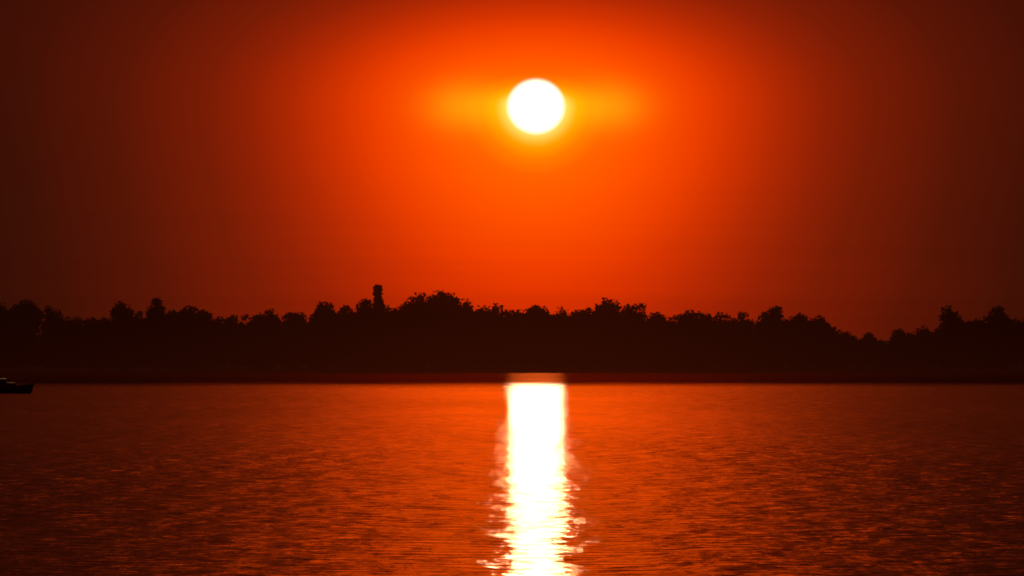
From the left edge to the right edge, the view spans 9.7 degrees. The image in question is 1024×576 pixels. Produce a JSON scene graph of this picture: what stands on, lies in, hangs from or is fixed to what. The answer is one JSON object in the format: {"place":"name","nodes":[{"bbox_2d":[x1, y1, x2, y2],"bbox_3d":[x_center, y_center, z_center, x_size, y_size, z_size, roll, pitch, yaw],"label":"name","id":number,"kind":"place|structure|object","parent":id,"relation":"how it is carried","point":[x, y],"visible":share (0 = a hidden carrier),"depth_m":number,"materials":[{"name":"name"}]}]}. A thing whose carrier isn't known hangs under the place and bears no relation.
{"place":"outdoors","nodes":[
{"label":"outdoors","id":0,"kind":"place"},
{"bbox_2d":[0,373,1023,575],"bbox_3d":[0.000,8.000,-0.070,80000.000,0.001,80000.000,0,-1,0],"label":"water","id":1,"kind":"structure","parent":0,"point":[511,474],"depth_m":360.40,"materials":[{"name":"orange liquid"}]},
{"bbox_2d":[0,378,33,393],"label":"boat","id":2,"kind":"object","parent":1,"relation":"on","point":[6,387],"visible":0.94,"depth_m":909.43,"materials":[{"name":"paint"}]},
{"bbox_2d":[0,341,1023,372],"bbox_3d":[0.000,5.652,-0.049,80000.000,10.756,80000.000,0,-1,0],"label":"ground","id":3,"kind":"structure","parent":0,"point":[539,369],"depth_m":1503.25,"materials":[{"name":"black"}]},
{"bbox_2d":[0,302,15,368],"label":"tree","id":4,"kind":"object","parent":3,"relation":"on","point":[5,319],"visible":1,"depth_m":1502.85,"materials":[{"name":"black plant"}]},
{"bbox_2d":[0,299,45,368],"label":"tree","id":5,"kind":"object","parent":3,"relation":"on","point":[29,325],"visible":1,"depth_m":1502.42,"materials":[{"name":"black plant"}]},
{"bbox_2d":[12,299,40,368],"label":"tree","id":6,"kind":"object","parent":3,"relation":"on","point":[35,342],"visible":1,"depth_m":1505.49,"materials":[{"name":"black plant"}]},
{"bbox_2d":[40,319,48,366],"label":"tree","id":7,"kind":"object","parent":3,"relation":"on","point":[43,334],"visible":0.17,"depth_m":1531.78,"materials":[{"name":"black plant"}]},
{"bbox_2d":[41,305,53,368],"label":"tree","id":8,"kind":"object","parent":3,"relation":"on","point":[48,314],"visible":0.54,"depth_m":1518.12,"materials":[{"name":"black plant"}]},
{"bbox_2d":[45,309,68,368],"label":"tree","id":9,"kind":"object","parent":3,"relation":"on","point":[55,326],"visible":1,"depth_m":1503.46,"materials":[{"name":"black plant"}]},
{"bbox_2d":[58,316,74,368],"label":"tree","id":10,"kind":"object","parent":3,"relation":"on","point":[69,324],"visible":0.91,"depth_m":1513.98,"materials":[{"name":"black plant"}]},
{"bbox_2d":[62,317,86,369],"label":"tree","id":11,"kind":"object","parent":3,"relation":"on","point":[75,330],"visible":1,"depth_m":1502.93,"materials":[{"name":"black plant"}]},
{"bbox_2d":[78,317,96,368],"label":"tree","id":12,"kind":"object","parent":3,"relation":"on","point":[87,321],"visible":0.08,"depth_m":1515.52,"materials":[{"name":"black plant"}]},
{"bbox_2d":[83,317,116,369],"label":"tree","id":13,"kind":"object","parent":3,"relation":"on","point":[98,328],"visible":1,"depth_m":1498.96,"materials":[{"name":"black plant"}]},
{"bbox_2d":[102,317,114,368],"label":"tree","id":14,"kind":"object","parent":3,"relation":"on","point":[112,331],"visible":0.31,"depth_m":1514.27,"materials":[{"name":"black plant"}]},
{"bbox_2d":[108,301,125,368],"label":"tree","id":15,"kind":"object","parent":3,"relation":"on","point":[114,310],"visible":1,"depth_m":1507.51,"materials":[{"name":"black plant"}]},
{"bbox_2d":[114,304,141,369],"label":"tree","id":16,"kind":"object","parent":3,"relation":"on","point":[127,327],"visible":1,"depth_m":1502.36,"materials":[{"name":"black plant"}]},
{"bbox_2d":[136,311,142,321],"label":"tree","id":17,"kind":"object","parent":3,"relation":"on","point":[140,314],"visible":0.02,"depth_m":1555.21,"materials":[{"name":"black plant"}]},
{"bbox_2d":[134,309,171,368],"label":"tree","id":18,"kind":"object","parent":3,"relation":"on","point":[142,321],"visible":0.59,"depth_m":1513.33,"materials":[{"name":"black plant"}]},
{"bbox_2d":[141,303,172,369],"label":"tree","id":19,"kind":"object","parent":3,"relation":"on","point":[158,328],"visible":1,"depth_m":1500.48,"materials":[{"name":"black plant"}]},
{"bbox_2d":[151,297,166,369],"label":"tree","id":20,"kind":"object","parent":3,"relation":"on","point":[158,301],"visible":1,"depth_m":1503.55,"materials":[{"name":"black plant"}]},
{"bbox_2d":[164,309,180,340],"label":"tree","id":21,"kind":"object","parent":3,"relation":"on","point":[173,315],"visible":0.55,"depth_m":1515.49,"materials":[{"name":"black plant"}]},
{"bbox_2d":[171,308,193,369],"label":"tree","id":22,"kind":"object","parent":3,"relation":"on","point":[185,320],"visible":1,"depth_m":1502.20,"materials":[{"name":"black plant"}]},
{"bbox_2d":[170,305,208,368],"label":"tree","id":23,"kind":"object","parent":3,"relation":"on","point":[193,336],"visible":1,"depth_m":1504.75,"materials":[{"name":"black plant"}]},
{"bbox_2d":[188,310,223,368],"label":"tree","id":24,"kind":"object","parent":3,"relation":"on","point":[211,331],"visible":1,"depth_m":1504.76,"materials":[{"name":"black plant"}]},
{"bbox_2d":[201,309,218,368],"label":"tree","id":25,"kind":"object","parent":3,"relation":"on","point":[210,318],"visible":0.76,"depth_m":1514.64,"materials":[{"name":"black plant"}]},
{"bbox_2d":[216,316,227,323],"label":"tree","id":26,"kind":"object","parent":3,"relation":"on","point":[222,319],"depth_m":1580.71,"materials":[{"name":"black plant"}]},
{"bbox_2d":[223,314,241,368],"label":"tree","id":27,"kind":"object","parent":3,"relation":"on","point":[229,334],"visible":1,"depth_m":1504.34,"materials":[{"name":"black plant"}]},
{"bbox_2d":[219,317,245,367],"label":"tree","id":28,"kind":"object","parent":3,"relation":"on","point":[229,324],"visible":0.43,"depth_m":1514.76,"materials":[{"name":"black plant"}]},
{"bbox_2d":[240,314,248,366],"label":"tree","id":29,"kind":"object","parent":3,"relation":"on","point":[243,317],"visible":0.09,"depth_m":1529.81,"materials":[{"name":"black plant"}]},
{"bbox_2d":[242,314,269,368],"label":"tree","id":30,"kind":"object","parent":3,"relation":"on","point":[256,326],"visible":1,"depth_m":1504.83,"materials":[{"name":"black plant"}]},
{"bbox_2d":[253,309,287,367],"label":"tree","id":31,"kind":"object","parent":3,"relation":"on","point":[282,324],"visible":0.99,"depth_m":1509.11,"materials":[{"name":"black plant"}]},
{"bbox_2d":[263,308,281,368],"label":"tree","id":32,"kind":"object","parent":3,"relation":"on","point":[272,320],"visible":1,"depth_m":1503.91,"materials":[{"name":"black plant"}]},
{"bbox_2d":[281,312,295,339],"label":"tree","id":33,"kind":"object","parent":3,"relation":"on","point":[290,315],"visible":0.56,"depth_m":1517.55,"materials":[{"name":"black plant"}]},
{"bbox_2d":[281,312,309,336],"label":"tree","id":34,"kind":"object","parent":3,"relation":"on","point":[284,318],"visible":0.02,"depth_m":1531.52,"materials":[{"name":"black plant"}]},
{"bbox_2d":[284,312,310,368],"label":"tree","id":35,"kind":"object","parent":3,"relation":"on","point":[298,327],"visible":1,"depth_m":1508.24,"materials":[{"name":"black plant"}]},
{"bbox_2d":[313,301,322,367],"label":"tree","id":36,"kind":"object","parent":3,"relation":"on","point":[316,311],"visible":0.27,"depth_m":1521.02,"materials":[{"name":"black plant"}]},
{"bbox_2d":[306,307,341,337],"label":"tree","id":37,"kind":"object","parent":3,"relation":"on","point":[319,321],"visible":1,"depth_m":1506.72,"materials":[{"name":"black plant"}]},
{"bbox_2d":[311,302,342,368],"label":"tree","id":38,"kind":"object","parent":3,"relation":"on","point":[331,315],"visible":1,"depth_m":1506.40,"materials":[{"name":"black plant"}]},
{"bbox_2d":[338,305,352,325],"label":"tree","id":39,"kind":"object","parent":3,"relation":"on","point":[342,310],"visible":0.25,"depth_m":1520.28,"materials":[{"name":"black plant"}]},
{"bbox_2d":[338,307,361,368],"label":"tree","id":40,"kind":"object","parent":3,"relation":"on","point":[349,324],"visible":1,"depth_m":1506.76,"materials":[{"name":"black plant"}]},
{"bbox_2d":[355,302,369,324],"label":"tree","id":41,"kind":"object","parent":3,"relation":"on","point":[357,305],"visible":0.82,"depth_m":1519.18,"materials":[{"name":"black plant"}]},
{"bbox_2d":[353,298,373,367],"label":"tree","id":42,"kind":"object","parent":3,"relation":"on","point":[363,312],"visible":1,"depth_m":1512.94,"materials":[{"name":"black plant"}]},
{"bbox_2d":[362,304,391,367],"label":"tree","id":43,"kind":"object","parent":3,"relation":"on","point":[377,322],"visible":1,"depth_m":1508.11,"materials":[{"name":"black plant"}]},
{"bbox_2d":[367,284,389,367],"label":"tower","id":44,"kind":"structure","parent":3,"relation":"on","point":[377,293],"depth_m":1513.72,"materials":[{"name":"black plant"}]},
{"bbox_2d":[385,305,393,340],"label":"tree","id":45,"kind":"object","parent":3,"relation":"on","point":[387,312],"visible":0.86,"depth_m":1518.68,"materials":[{"name":"black plant"}]},
{"bbox_2d":[395,296,420,311],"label":"tree","id":46,"kind":"object","parent":3,"relation":"on","point":[401,307],"visible":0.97,"depth_m":1520.28,"materials":[{"name":"black plant"}]},
{"bbox_2d":[387,301,429,367],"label":"tree","id":47,"kind":"object","parent":3,"relation":"on","point":[398,325],"visible":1,"depth_m":1510.37,"materials":[{"name":"black plant"}]},
{"bbox_2d":[403,292,442,367],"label":"tree","id":48,"kind":"object","parent":3,"relation":"on","point":[427,308],"visible":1,"depth_m":1511.64,"materials":[{"name":"black plant"}]},
{"bbox_2d":[422,292,445,367],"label":"tree","id":49,"kind":"object","parent":3,"relation":"on","point":[433,301],"visible":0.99,"depth_m":1516.30,"materials":[{"name":"black plant"}]},
{"bbox_2d":[420,290,449,367],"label":"tree","id":50,"kind":"object","parent":3,"relation":"on","point":[439,299],"visible":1,"depth_m":1513.26,"materials":[{"name":"black plant"}]},
{"bbox_2d":[431,292,471,347],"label":"tree","id":51,"kind":"object","parent":3,"relation":"on","point":[443,326],"visible":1,"depth_m":1512.14,"materials":[{"name":"black plant"}]},
{"bbox_2d":[443,297,470,367],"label":"tree","id":52,"kind":"object","parent":3,"relation":"on","point":[462,324],"visible":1,"depth_m":1512.44,"materials":[{"name":"black plant"}]},
{"bbox_2d":[459,298,473,343],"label":"tree","id":53,"kind":"object","parent":3,"relation":"on","point":[465,306],"visible":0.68,"depth_m":1522.85,"materials":[{"name":"black plant"}]},
{"bbox_2d":[464,304,494,366],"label":"tree","id":54,"kind":"object","parent":3,"relation":"on","point":[478,324],"visible":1,"depth_m":1515.86,"materials":[{"name":"black plant"}]},
{"bbox_2d":[485,303,509,367],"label":"tree","id":55,"kind":"object","parent":3,"relation":"on","point":[494,317],"visible":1,"depth_m":1514.59,"materials":[{"name":"black plant"}]},
{"bbox_2d":[497,309,514,367],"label":"tree","id":56,"kind":"object","parent":3,"relation":"on","point":[504,329],"visible":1,"depth_m":1514.95,"materials":[{"name":"black plant"}]},
{"bbox_2d":[500,310,518,366],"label":"tree","id":57,"kind":"object","parent":3,"relation":"on","point":[513,313],"visible":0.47,"depth_m":1525.64,"materials":[{"name":"black plant"}]},
{"bbox_2d":[509,306,555,365],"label":"tree","id":58,"kind":"object","parent":3,"relation":"on","point":[547,324],"visible":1,"depth_m":1513.48,"materials":[{"name":"black plant"}]},
{"bbox_2d":[515,304,552,366],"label":"tree","id":59,"kind":"object","parent":3,"relation":"on","point":[536,319],"visible":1,"depth_m":1513.61,"materials":[{"name":"black plant"}]},
{"bbox_2d":[546,306,577,343],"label":"tree","id":60,"kind":"object","parent":3,"relation":"on","point":[563,323],"visible":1,"depth_m":1514.88,"materials":[{"name":"black plant"}]},
{"bbox_2d":[569,307,598,345],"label":"tree","id":61,"kind":"object","parent":3,"relation":"on","point":[584,319],"visible":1,"depth_m":1516.77,"materials":[{"name":"black plant"}]},
{"bbox_2d":[593,297,613,366],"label":"tree","id":62,"kind":"object","parent":3,"relation":"on","point":[598,310],"visible":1,"depth_m":1518.23,"materials":[{"name":"black plant"}]},
{"bbox_2d":[589,302,622,366],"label":"tree","id":63,"kind":"object","parent":3,"relation":"on","point":[610,316],"visible":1,"depth_m":1515.64,"materials":[{"name":"black plant"}]},
{"bbox_2d":[592,299,621,330],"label":"tree","id":64,"kind":"object","parent":3,"relation":"on","point":[615,304],"visible":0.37,"depth_m":1530.19,"materials":[{"name":"black plant"}]},
{"bbox_2d":[611,304,647,349],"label":"tree","id":65,"kind":"object","parent":3,"relation":"on","point":[626,325],"visible":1,"depth_m":1512.70,"materials":[{"name":"black plant"}]},
{"bbox_2d":[637,309,646,320],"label":"tree","id":66,"kind":"object","parent":3,"relation":"on","point":[644,313],"visible":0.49,"depth_m":1526.93,"materials":[{"name":"black plant"}]},
{"bbox_2d":[632,303,653,365],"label":"tree","id":67,"kind":"object","parent":3,"relation":"on","point":[644,323],"visible":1,"depth_m":1515.38,"materials":[{"name":"black plant"}]},
{"bbox_2d":[641,312,672,341],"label":"tree","id":68,"kind":"object","parent":3,"relation":"on","point":[657,323],"visible":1,"depth_m":1516.13,"materials":[{"name":"black plant"}]},
{"bbox_2d":[648,311,666,321],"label":"tree","id":69,"kind":"object","parent":3,"relation":"on","point":[662,317],"visible":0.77,"depth_m":1527.20,"materials":[{"name":"black plant"}]},
{"bbox_2d":[652,313,686,366],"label":"tree","id":70,"kind":"object","parent":3,"relation":"on","point":[671,327],"visible":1,"depth_m":1514.34,"materials":[{"name":"black plant"}]},
{"bbox_2d":[677,310,721,348],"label":"tree","id":71,"kind":"object","parent":3,"relation":"on","point":[697,325],"visible":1,"depth_m":1512.69,"materials":[{"name":"black plant"}]},
{"bbox_2d":[706,316,718,337],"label":"tree","id":72,"kind":"object","parent":3,"relation":"on","point":[711,332],"visible":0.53,"depth_m":1526.88,"materials":[{"name":"black plant"}]},
{"bbox_2d":[710,311,741,366],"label":"tree","id":73,"kind":"object","parent":3,"relation":"on","point":[725,328],"visible":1,"depth_m":1515.37,"materials":[{"name":"black plant"}]},
{"bbox_2d":[734,314,752,367],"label":"tree","id":74,"kind":"object","parent":3,"relation":"on","point":[743,325],"visible":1,"depth_m":1512.39,"materials":[{"name":"black plant"}]},
{"bbox_2d":[738,311,751,325],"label":"tree","id":75,"kind":"object","parent":3,"relation":"on","point":[744,316],"visible":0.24,"depth_m":1529.18,"materials":[{"name":"black plant"}]},
{"bbox_2d":[753,311,769,333],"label":"tree","id":76,"kind":"object","parent":3,"relation":"on","point":[761,321],"visible":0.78,"depth_m":1527.19,"materials":[{"name":"black plant"}]},
{"bbox_2d":[752,310,787,366],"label":"tree","id":77,"kind":"object","parent":3,"relation":"on","point":[767,344],"visible":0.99,"depth_m":1514.75,"materials":[{"name":"black plant"}]},
{"bbox_2d":[758,305,789,366],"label":"tree","id":78,"kind":"object","parent":3,"relation":"on","point":[777,311],"visible":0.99,"depth_m":1514.30,"materials":[{"name":"black plant"}]},
{"bbox_2d":[778,318,789,336],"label":"tree","id":79,"kind":"object","parent":3,"relation":"on","point":[782,326],"visible":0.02,"depth_m":1538.70,"materials":[{"name":"black plant"}]},
{"bbox_2d":[781,316,794,366],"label":"tree","id":80,"kind":"object","parent":3,"relation":"on","point":[785,327],"visible":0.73,"depth_m":1524.94,"materials":[{"name":"black plant"}]},
{"bbox_2d":[785,312,816,367],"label":"tree","id":81,"kind":"object","parent":3,"relation":"on","point":[799,326],"visible":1,"depth_m":1515.71,"materials":[{"name":"black plant"}]},
{"bbox_2d":[804,315,836,348],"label":"tree","id":82,"kind":"object","parent":3,"relation":"on","point":[820,333],"visible":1,"depth_m":1512.58,"materials":[{"name":"black plant"}]},
{"bbox_2d":[822,322,851,363],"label":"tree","id":83,"kind":"object","parent":3,"relation":"on","point":[838,335],"visible":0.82,"depth_m":1518.60,"materials":[{"name":"black plant"}]},
{"bbox_2d":[834,331,860,367],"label":"tree","id":84,"kind":"object","parent":3,"relation":"on","point":[845,335],"visible":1,"depth_m":1512.82,"materials":[{"name":"black plant"}]},
{"bbox_2d":[857,333,872,351],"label":"tree","id":85,"kind":"object","parent":3,"relation":"on","point":[866,341],"visible":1,"depth_m":1515.86,"materials":[{"name":"black plant"}]},
{"bbox_2d":[859,332,877,344],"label":"tree","id":86,"kind":"object","parent":3,"relation":"on","point":[874,339],"visible":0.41,"depth_m":1528.09,"materials":[{"name":"black plant"}]},
{"bbox_2d":[869,339,898,367],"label":"bush","id":87,"kind":"object","parent":3,"relation":"on","point":[879,351],"visible":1,"depth_m":1508.48,"materials":[{"name":"black plant"}]},
{"bbox_2d":[890,333,904,364],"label":"tree","id":88,"kind":"object","parent":3,"relation":"on","point":[898,344],"visible":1,"depth_m":1512.47,"materials":[{"name":"black plant"}]},
{"bbox_2d":[888,328,910,342],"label":"tree","id":89,"kind":"object","parent":3,"relation":"on","point":[901,331],"visible":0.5,"depth_m":1522.44,"materials":[{"name":"black plant"}]},
{"bbox_2d":[892,331,917,348],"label":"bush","id":90,"kind":"object","parent":3,"relation":"on","point":[904,341],"visible":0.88,"depth_m":1520.65,"materials":[{"name":"black plant"}]},
{"bbox_2d":[914,329,933,367],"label":"tree","id":91,"kind":"object","parent":3,"relation":"on","point":[924,335],"visible":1,"depth_m":1511.92,"materials":[{"name":"black plant"}]},
{"bbox_2d":[911,325,936,343],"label":"tree","id":92,"kind":"object","parent":3,"relation":"on","point":[931,333],"visible":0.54,"depth_m":1523.68,"materials":[{"name":"black plant"}]},
{"bbox_2d":[932,323,944,344],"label":"tree","id":93,"kind":"object","parent":3,"relation":"on","point":[935,332],"visible":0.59,"depth_m":1525.12,"materials":[{"name":"black plant"}]},
{"bbox_2d":[937,305,959,342],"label":"tree","id":94,"kind":"object","parent":3,"relation":"on","point":[949,314],"visible":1,"depth_m":1520.29,"materials":[{"name":"black plant"}]},
{"bbox_2d":[938,315,966,348],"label":"tree","id":95,"kind":"object","parent":3,"relation":"on","point":[953,326],"visible":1,"depth_m":1513.11,"materials":[{"name":"black plant"}]},
{"bbox_2d":[964,320,974,367],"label":"tree","id":96,"kind":"object","parent":3,"relation":"on","point":[968,323],"visible":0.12,"depth_m":1527.64,"materials":[{"name":"black plant"}]},
{"bbox_2d":[968,318,999,352],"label":"tree","id":97,"kind":"object","parent":3,"relation":"on","point":[978,327],"visible":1,"depth_m":1510.54,"materials":[{"name":"black plant"}]},
{"bbox_2d":[986,307,1013,367],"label":"tree","id":98,"kind":"object","parent":3,"relation":"on","point":[1000,320],"visible":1,"depth_m":1516.34,"materials":[{"name":"black plant"}]},
{"bbox_2d":[996,306,1015,367],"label":"tree","id":99,"kind":"object","parent":3,"relation":"on","point":[1010,328],"visible":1,"depth_m":1520.12,"materials":[{"name":"black plant"}]},
{"bbox_2d":[1010,318,1022,367],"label":"tree","id":100,"kind":"object","parent":3,"relation":"on","point":[1016,339],"visible":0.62,"depth_m":1527.02,"materials":[{"name":"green plant"}]},
{"bbox_2d":[0,0,1023,340],"label":"sky","id":101,"kind":"structure","parent":0,"point":[858,165],"materials":[{"name":"orange"}]}
]}

